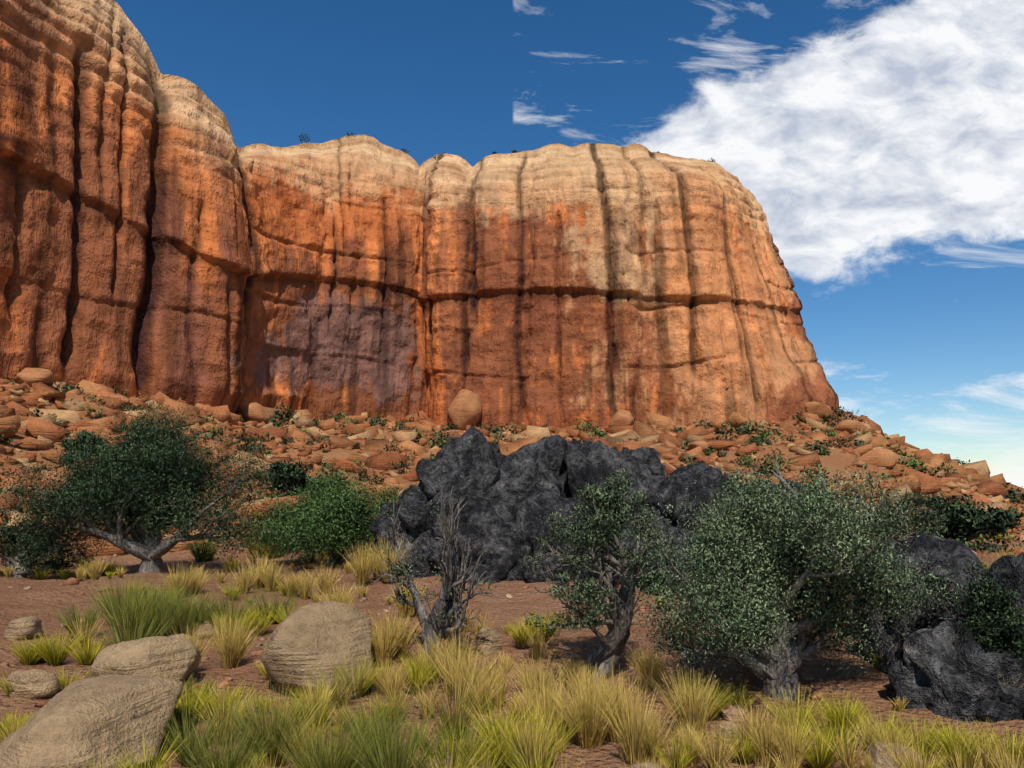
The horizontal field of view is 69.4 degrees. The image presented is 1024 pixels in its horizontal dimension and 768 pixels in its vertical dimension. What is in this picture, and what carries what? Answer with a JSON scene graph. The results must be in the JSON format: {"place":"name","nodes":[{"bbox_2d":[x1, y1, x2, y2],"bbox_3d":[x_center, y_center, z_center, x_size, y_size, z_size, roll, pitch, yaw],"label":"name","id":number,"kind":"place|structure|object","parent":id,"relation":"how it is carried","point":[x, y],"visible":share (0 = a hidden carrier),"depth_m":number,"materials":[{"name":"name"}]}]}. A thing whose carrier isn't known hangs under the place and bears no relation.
{"place":"outdoors","nodes":[
{"label":"outdoors","id":0,"kind":"place"},
{"bbox_2d":[0,0,838,431],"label":"cliff","id":1,"kind":"structure","parent":0,"point":[164,234],"depth_m":78.42,"materials":[{"name":"orange stone"}]},
{"bbox_2d":[0,494,1023,767],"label":"grass","id":2,"kind":"structure","parent":0,"point":[596,718],"depth_m":6.16,"materials":[{"name":"green plant"}]},
{"bbox_2d":[0,392,1023,767],"bbox_3d":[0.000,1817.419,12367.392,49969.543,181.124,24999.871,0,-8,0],"label":"terrain","id":3,"kind":"structure","parent":0,"point":[48,594],"depth_m":9.06,"materials":[{"name":"brown soil"}]},
{"bbox_2d":[0,601,922,767],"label":"boulders","id":4,"kind":"object","parent":3,"relation":"on","point":[127,691],"visible":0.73,"depth_m":7.10,"materials":[{"name":"beige stone"}]},
{"bbox_2d":[12,368,947,483],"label":"boulders","id":5,"kind":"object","parent":3,"relation":"on","point":[464,408],"depth_m":67.95,"materials":[{"name":"orange stone"}]},
{"bbox_2d":[0,538,998,767],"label":"pebbles","id":6,"kind":"object","parent":3,"relation":"on","point":[613,752],"visible":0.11,"depth_m":8.03,"materials":[{"name":"brown stone"}]},
{"bbox_2d":[0,431,1022,702],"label":"tree trunks and branches","id":7,"kind":"object","parent":3,"relation":"on","point":[608,651],"visible":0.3,"depth_m":7.92,"materials":[{"name":"grey plant"}]},
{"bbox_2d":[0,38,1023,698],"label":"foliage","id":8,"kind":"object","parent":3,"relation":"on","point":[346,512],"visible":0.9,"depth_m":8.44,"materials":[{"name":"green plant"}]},
{"bbox_2d":[0,378,1023,558],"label":"talus rocks","id":9,"kind":"object","parent":3,"relation":"on","point":[45,431],"visible":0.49,"depth_m":53.41,"materials":[{"name":"orange stone"}]},
{"bbox_2d":[370,424,1023,722],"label":"dark outcrop","id":10,"kind":"object","parent":3,"relation":"on","point":[512,497],"visible":0.44,"depth_m":14.01,"materials":[{"name":"grey stone"}]},
{"bbox_2d":[114,0,1023,487],"label":"sky","id":11,"kind":"structure","parent":0,"point":[879,144],"materials":[{"name":"blue"}]}
]}

